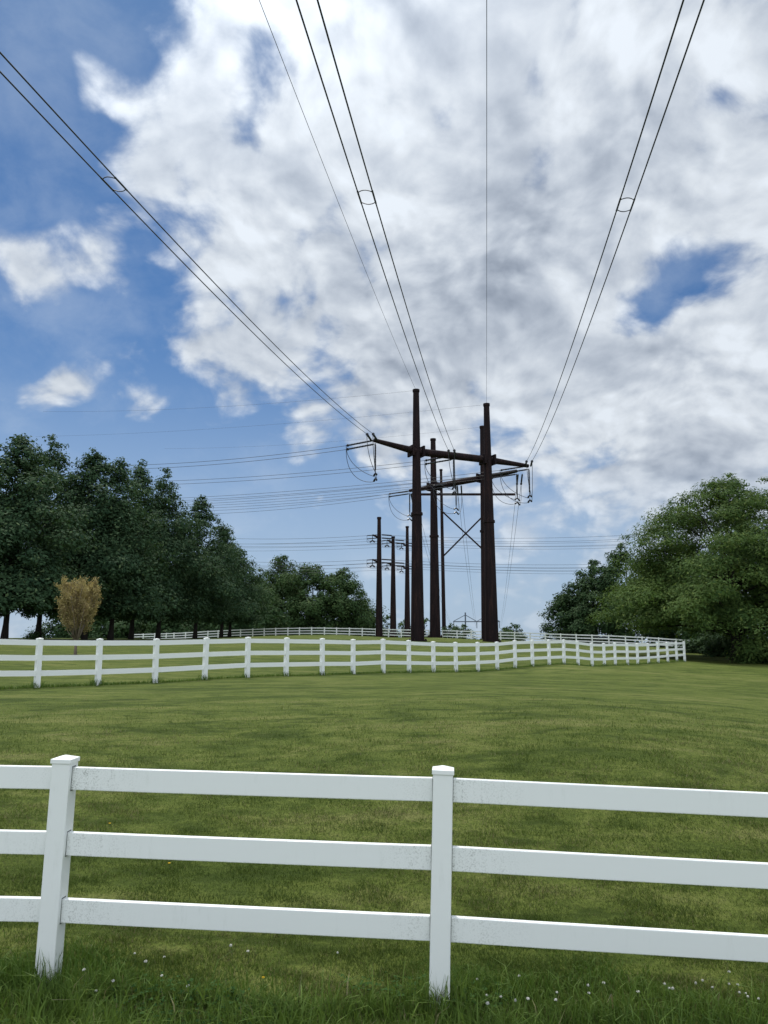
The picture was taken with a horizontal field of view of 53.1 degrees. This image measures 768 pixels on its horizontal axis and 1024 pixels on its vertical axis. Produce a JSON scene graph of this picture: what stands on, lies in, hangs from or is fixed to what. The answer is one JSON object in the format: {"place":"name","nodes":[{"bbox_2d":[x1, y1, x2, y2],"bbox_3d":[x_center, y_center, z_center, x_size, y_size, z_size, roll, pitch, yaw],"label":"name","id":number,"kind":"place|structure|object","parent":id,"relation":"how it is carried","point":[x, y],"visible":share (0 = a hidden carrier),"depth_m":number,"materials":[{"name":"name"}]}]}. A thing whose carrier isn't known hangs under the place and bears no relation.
{"place":"outdoors","nodes":[
{"label":"outdoors","id":0,"kind":"place"},
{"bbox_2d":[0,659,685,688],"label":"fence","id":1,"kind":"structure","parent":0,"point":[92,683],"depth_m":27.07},
{"bbox_2d":[0,635,767,1023],"bbox_3d":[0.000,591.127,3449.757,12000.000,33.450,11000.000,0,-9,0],"label":"ground","id":2,"kind":"structure","parent":0,"point":[694,681],"depth_m":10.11,"materials":[{"name":"green plant"}]},
{"bbox_2d":[0,470,72,614],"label":"oak tree","id":3,"kind":"object","parent":2,"relation":"on","point":[11,544],"visible":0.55,"depth_m":68.02,"materials":[{"name":"green plant"}]},
{"bbox_2d":[22,628,50,639],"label":"bush","id":4,"kind":"object","parent":2,"relation":"on","point":[35,634],"visible":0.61,"depth_m":76.98,"materials":[{"name":"green plant"}]},
{"bbox_2d":[0,434,110,637],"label":"oak tree","id":5,"kind":"object","parent":2,"relation":"on","point":[54,458],"visible":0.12,"depth_m":80.78,"materials":[{"name":"green plant"}]},
{"bbox_2d":[0,433,114,638],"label":"oak tree","id":6,"kind":"object","parent":2,"relation":"on","point":[35,599],"visible":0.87,"depth_m":68.93,"materials":[{"name":"green plant"}]},
{"bbox_2d":[54,575,102,654],"bbox_3d":[-17.880,6.074,44.658,2.972,4.852,2.840,0,-9,0],"label":"withered tree","id":7,"kind":"object","parent":2,"relation":"on","point":[78,606],"visible":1,"depth_m":44.22,"materials":[{"name":"brown plant"}]},
{"bbox_2d":[16,447,155,639],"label":"oak tree","id":8,"kind":"object","parent":2,"relation":"on","point":[93,466],"visible":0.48,"depth_m":80.45,"materials":[{"name":"green plant"}]},
{"bbox_2d":[71,457,178,639],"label":"oak tree","id":9,"kind":"object","parent":2,"relation":"on","point":[123,477],"visible":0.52,"depth_m":83.52,"materials":[{"name":"green plant"}]},
{"bbox_2d":[92,459,190,638],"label":"oak tree","id":10,"kind":"object","parent":2,"relation":"on","point":[140,473],"visible":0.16,"depth_m":93.14,"materials":[{"name":"green plant"}]},
{"bbox_2d":[21,596,292,638],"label":"woodland","id":11,"kind":"object","parent":2,"relation":"on","point":[101,629],"visible":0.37,"depth_m":151.06,"materials":[{"name":"green plant"}]},
{"bbox_2d":[123,467,221,638],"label":"oak tree","id":12,"kind":"object","parent":2,"relation":"on","point":[183,524],"visible":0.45,"depth_m":96.62,"materials":[{"name":"green plant"}]},
{"bbox_2d":[163,494,259,638],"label":"oak tree","id":13,"kind":"object","parent":2,"relation":"on","point":[218,568],"visible":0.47,"depth_m":105.01,"materials":[{"name":"green plant"}]},
{"bbox_2d":[179,529,281,637],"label":"oak tree","id":14,"kind":"object","parent":2,"relation":"on","point":[250,570],"visible":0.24,"depth_m":117.27,"materials":[{"name":"green plant"}]},
{"bbox_2d":[180,544,280,636],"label":"oak tree","id":15,"kind":"object","parent":2,"relation":"on","point":[244,622],"visible":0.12,"depth_m":123.69,"materials":[{"name":"green plant"}]},
{"bbox_2d":[1,971,514,1023],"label":"clover leaves","id":16,"kind":"object","parent":2,"relation":"on","point":[237,998],"visible":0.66,"depth_m":4.72,"materials":[{"name":"green plant"}]},
{"bbox_2d":[236,567,299,635],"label":"tree","id":17,"kind":"object","parent":2,"relation":"on","point":[271,591],"visible":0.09,"depth_m":168.69,"materials":[{"name":"green plant"}]},
{"bbox_2d":[134,627,428,638],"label":"rail fence","id":18,"kind":"object","parent":2,"relation":"on","point":[287,633],"visible":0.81,"depth_m":125.53,"materials":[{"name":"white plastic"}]},
{"bbox_2d":[261,555,305,635],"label":"tree","id":19,"kind":"object","parent":2,"relation":"on","point":[282,570],"visible":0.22,"depth_m":174.69,"materials":[{"name":"green plant"}]},
{"bbox_2d":[275,562,359,635],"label":"tree","id":20,"kind":"object","parent":2,"relation":"on","point":[310,609],"visible":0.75,"depth_m":166.66,"materials":[{"name":"green plant"}]},
{"bbox_2d":[304,567,375,635],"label":"tree","id":21,"kind":"object","parent":2,"relation":"on","point":[349,587],"visible":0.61,"depth_m":170.56,"materials":[{"name":"green plant"}]},
{"bbox_2d":[0,637,685,687],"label":"rail fence","id":22,"kind":"object","parent":2,"relation":"on","point":[38,658],"visible":0.94,"depth_m":27.73,"materials":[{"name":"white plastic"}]},
{"bbox_2d":[350,588,389,636],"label":"tree","id":23,"kind":"object","parent":2,"relation":"on","point":[372,611],"visible":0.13,"depth_m":177.44,"materials":[{"name":"green plant"}]},
{"bbox_2d":[367,517,391,636],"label":"transmission pole","id":24,"kind":"object","parent":2,"relation":"on","point":[379,617],"visible":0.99,"depth_m":117.74,"materials":[{"name":"metal"}]},
{"bbox_2d":[207,536,359,543],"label":"power line","id":25,"kind":"object","parent":24,"relation":"attached to","point":[311,538],"visible":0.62,"depth_m":124.01,"materials":[{"name":"metal"}]},
{"bbox_2d":[275,560,364,566],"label":"power line","id":26,"kind":"object","parent":24,"relation":"attached to","point":[308,566],"visible":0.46,"depth_m":123.66,"materials":[{"name":"metal"}]},
{"bbox_2d":[392,535,623,541],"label":"power line","id":27,"kind":"object","parent":24,"relation":"attached to","point":[544,541],"visible":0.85,"depth_m":130.59,"materials":[{"name":"metal"}]},
{"bbox_2d":[395,560,624,567],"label":"power line","id":28,"kind":"object","parent":24,"relation":"attached to","point":[502,564],"visible":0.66,"depth_m":126.28,"materials":[{"name":"metal"}]},
{"bbox_2d":[0,755,767,1008],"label":"rail fence","id":29,"kind":"object","parent":2,"relation":"on","point":[57,843],"visible":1,"depth_m":4.89,"materials":[{"name":"white plastic"}]},
{"bbox_2d":[382,614,389,636],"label":"bush","id":30,"kind":"object","parent":2,"relation":"on","point":[385,620],"visible":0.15,"depth_m":170.57,"materials":[{"name":"green plant"}]},
{"bbox_2d":[382,536,403,636],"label":"transmission pole","id":31,"kind":"object","parent":2,"relation":"on","point":[393,603],"visible":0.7,"depth_m":133.44,"materials":[{"name":"metal"}]},
{"bbox_2d":[281,541,369,547],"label":"power line","id":32,"kind":"object","parent":31,"relation":"attached to","point":[325,546],"visible":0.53,"depth_m":140.81,"materials":[{"name":"metal"}]},
{"bbox_2d":[304,563,376,569],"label":"power line","id":33,"kind":"object","parent":31,"relation":"attached to","point":[334,568],"visible":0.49,"depth_m":140.00,"materials":[{"name":"metal"}]},
{"bbox_2d":[407,563,591,570],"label":"power line","id":34,"kind":"object","parent":31,"relation":"attached to","point":[512,570],"visible":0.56,"depth_m":143.04,"materials":[{"name":"metal"}]},
{"bbox_2d":[404,541,616,546],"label":"power line","id":35,"kind":"object","parent":31,"relation":"attached to","point":[524,546],"visible":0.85,"depth_m":139.87,"materials":[{"name":"metal"}]},
{"bbox_2d":[389,620,410,636],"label":"bush","id":36,"kind":"object","parent":2,"relation":"on","point":[400,624],"visible":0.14,"depth_m":165.76,"materials":[{"name":"green plant"}]},
{"bbox_2d":[397,526,411,636],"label":"transmission pole","id":37,"kind":"object","parent":2,"relation":"on","point":[407,602],"visible":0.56,"depth_m":147.38,"materials":[{"name":"metal"}]},
{"bbox_2d":[237,544,396,550],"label":"power line","id":38,"kind":"object","parent":37,"relation":"attached to","point":[307,546],"visible":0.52,"depth_m":159.10,"materials":[{"name":"metal"}]},
{"bbox_2d":[259,567,376,573],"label":"power line","id":39,"kind":"object","parent":37,"relation":"attached to","point":[339,568],"visible":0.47,"depth_m":154.07,"materials":[{"name":"metal"}]},
{"bbox_2d":[439,569,597,573],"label":"power line","id":40,"kind":"object","parent":37,"relation":"attached to","point":[502,570],"visible":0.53,"depth_m":156.48,"materials":[{"name":"metal"}]},
{"bbox_2d":[422,545,616,548],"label":"power line","id":41,"kind":"object","parent":37,"relation":"attached to","point":[507,546],"visible":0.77,"depth_m":157.04,"materials":[{"name":"metal"}]},
{"bbox_2d":[410,618,442,637],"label":"bush","id":42,"kind":"object","parent":2,"relation":"on","point":[426,620],"visible":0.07,"depth_m":158.08,"materials":[{"name":"green plant"}]},
{"bbox_2d":[346,389,532,641],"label":"transmission tower","id":43,"kind":"structure","parent":2,"relation":"on","point":[417,453],"depth_m":92.81,"materials":[{"name":"metal"}]},
{"bbox_2d":[0,52,372,433],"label":"power line","id":44,"kind":"object","parent":43,"relation":"attached to","point":[61,119],"visible":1,"depth_m":27.62,"materials":[{"name":"metal"}]},
{"bbox_2d":[49,446,345,468],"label":"power line","id":45,"kind":"object","parent":43,"relation":"attached to","point":[239,458],"visible":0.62,"depth_m":98.15,"materials":[{"name":"metal"}]},
{"bbox_2d":[43,391,405,411],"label":"shield wire","id":46,"kind":"object","parent":43,"relation":"attached to","point":[186,408],"visible":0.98,"depth_m":116.17,"materials":[{"name":"metal"}]},
{"bbox_2d":[35,405,477,436],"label":"shield wire","id":47,"kind":"object","parent":43,"relation":"attached to","point":[271,424],"visible":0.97,"depth_m":115.82,"materials":[{"name":"metal"}]},
{"bbox_2d":[120,460,423,485],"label":"power line","id":48,"kind":"object","parent":43,"relation":"attached to","point":[297,473],"visible":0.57,"depth_m":106.45,"materials":[{"name":"metal"}]},
{"bbox_2d":[110,470,499,500],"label":"power line","id":49,"kind":"object","parent":43,"relation":"attached to","point":[344,486],"visible":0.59,"depth_m":114.31,"materials":[{"name":"metal"}]},
{"bbox_2d":[259,0,413,384],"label":"shield wire","id":50,"kind":"object","parent":43,"relation":"attached to","point":[322,162],"visible":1,"depth_m":39.66,"materials":[{"name":"metal"}]},
{"bbox_2d":[295,0,453,450],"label":"power line","id":51,"kind":"object","parent":43,"relation":"attached to","point":[361,202],"visible":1,"depth_m":26.03,"materials":[{"name":"metal"}]},
{"bbox_2d":[486,0,486,403],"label":"shield wire","id":52,"kind":"object","parent":43,"relation":"attached to","point":[486,185],"visible":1,"depth_m":39.70,"materials":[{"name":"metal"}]},
{"bbox_2d":[527,0,704,460],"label":"power line","id":53,"kind":"object","parent":43,"relation":"attached to","point":[680,9],"visible":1,"depth_m":26.12,"materials":[{"name":"metal"}]},
{"bbox_2d":[441,623,463,637],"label":"bush","id":54,"kind":"object","parent":2,"relation":"on","point":[450,627],"visible":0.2,"depth_m":162.57,"materials":[{"name":"green plant"}]},
{"bbox_2d":[389,425,522,639],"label":"transmission tower","id":55,"kind":"structure","parent":2,"relation":"on","point":[435,631],"depth_m":116.80,"materials":[{"name":"metal"}]},
{"bbox_2d":[181,494,384,514],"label":"power line","id":56,"kind":"object","parent":55,"relation":"attached to","point":[291,505],"visible":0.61,"depth_m":135.53,"materials":[{"name":"metal"}]},
{"bbox_2d":[179,486,430,507],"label":"power line","id":57,"kind":"object","parent":55,"relation":"attached to","point":[323,500],"visible":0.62,"depth_m":129.36,"materials":[{"name":"metal"}]},
{"bbox_2d":[133,476,480,506],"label":"power line","id":58,"kind":"object","parent":55,"relation":"attached to","point":[337,491],"visible":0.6,"depth_m":124.66,"materials":[{"name":"metal"}]},
{"bbox_2d":[177,427,477,448],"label":"shield wire","id":59,"kind":"object","parent":55,"relation":"attached to","point":[320,442],"visible":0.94,"depth_m":130.84,"materials":[{"name":"metal"}]},
{"bbox_2d":[458,498,475,625],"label":"power line","id":60,"kind":"object","parent":55,"relation":"attached to","point":[467,550],"visible":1,"depth_m":162.77,"materials":[{"name":"metal"}]},
{"bbox_2d":[503,488,520,609],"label":"power line","id":61,"kind":"object","parent":55,"relation":"attached to","point":[513,545],"visible":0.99,"depth_m":148.12,"materials":[{"name":"metal"}]},
{"bbox_2d":[449,624,479,639],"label":"bush","id":62,"kind":"object","parent":2,"relation":"on","point":[463,626],"visible":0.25,"depth_m":157.62,"materials":[{"name":"green plant"}]},
{"bbox_2d":[421,469,514,635],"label":"transmission tower","id":63,"kind":"structure","parent":2,"relation":"on","point":[443,555],"depth_m":166.34,"materials":[{"name":"metal"}]},
{"bbox_2d":[453,612,499,638],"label":"transmission tower","id":64,"kind":"structure","parent":2,"relation":"on","point":[465,615],"depth_m":475.03,"materials":[{"name":"grey metal"}]},
{"bbox_2d":[498,627,512,639],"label":"bush","id":65,"kind":"object","parent":2,"relation":"on","point":[504,630],"visible":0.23,"depth_m":152.52,"materials":[{"name":"green plant"}]},
{"bbox_2d":[499,622,527,640],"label":"bush","id":66,"kind":"object","parent":2,"relation":"on","point":[515,626],"visible":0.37,"depth_m":147.47,"materials":[{"name":"green plant"}]},
{"bbox_2d":[537,588,592,642],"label":"dark tree","id":67,"kind":"object","parent":2,"relation":"on","point":[551,628],"visible":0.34,"depth_m":123.52,"materials":[{"name":"green plant"}]},
{"bbox_2d":[442,630,688,647],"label":"rail fence","id":68,"kind":"object","parent":2,"relation":"on","point":[545,636],"visible":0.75,"depth_m":110.31,"materials":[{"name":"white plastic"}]},
{"bbox_2d":[551,559,643,643],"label":"dark tree","id":69,"kind":"object","parent":2,"relation":"on","point":[583,591],"visible":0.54,"depth_m":119.41,"materials":[{"name":"green plant"}]},
{"bbox_2d":[573,542,682,643],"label":"dark tree","id":70,"kind":"object","parent":2,"relation":"on","point":[606,583],"visible":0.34,"depth_m":115.23,"materials":[{"name":"green plant"}]},
{"bbox_2d":[584,472,767,659],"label":"locust tree","id":71,"kind":"object","parent":2,"relation":"on","point":[656,594],"visible":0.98,"depth_m":63.43,"materials":[{"name":"green plant"}]},
{"bbox_2d":[640,541,742,647],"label":"dark tree","id":72,"kind":"object","parent":2,"relation":"on","point":[671,637],"visible":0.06,"depth_m":114.81,"materials":[{"name":"green plant"}]},
{"bbox_2d":[670,631,728,653],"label":"bush","id":73,"kind":"object","parent":2,"relation":"on","point":[696,645],"visible":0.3,"depth_m":78.49,"materials":[{"name":"green plant"}]},
{"bbox_2d":[676,527,767,641],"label":"dark tree","id":74,"kind":"object","parent":2,"relation":"on","point":[683,634],"depth_m":99.89,"materials":[{"name":"green plant"}]},
{"bbox_2d":[697,632,749,656],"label":"bush","id":75,"kind":"object","parent":2,"relation":"on","point":[720,646],"visible":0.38,"depth_m":72.04,"materials":[{"name":"green plant"}]},
{"bbox_2d":[703,547,767,641],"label":"locust tree","id":76,"kind":"object","parent":2,"relation":"on","point":[755,591],"visible":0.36,"depth_m":65.14,"materials":[{"name":"green plant"}]},
{"bbox_2d":[723,629,767,663],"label":"bush","id":77,"kind":"object","parent":2,"relation":"on","point":[750,650],"visible":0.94,"depth_m":58.55,"materials":[{"name":"green plant"}]},
{"bbox_2d":[753,640,767,663],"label":"bush","id":78,"kind":"object","parent":2,"relation":"on","point":[765,654],"visible":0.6,"depth_m":57.54,"materials":[{"name":"green plant"}]},
{"bbox_2d":[0,922,767,1023],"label":"verge grass","id":79,"kind":"structure","parent":0,"point":[68,1002],"depth_m":4.64,"materials":[{"name":"green plant"}]},
{"bbox_2d":[0,0,767,642],"label":"sky","id":80,"kind":"structure","parent":0,"point":[193,106],"materials":[{"name":"blue"}]}
]}

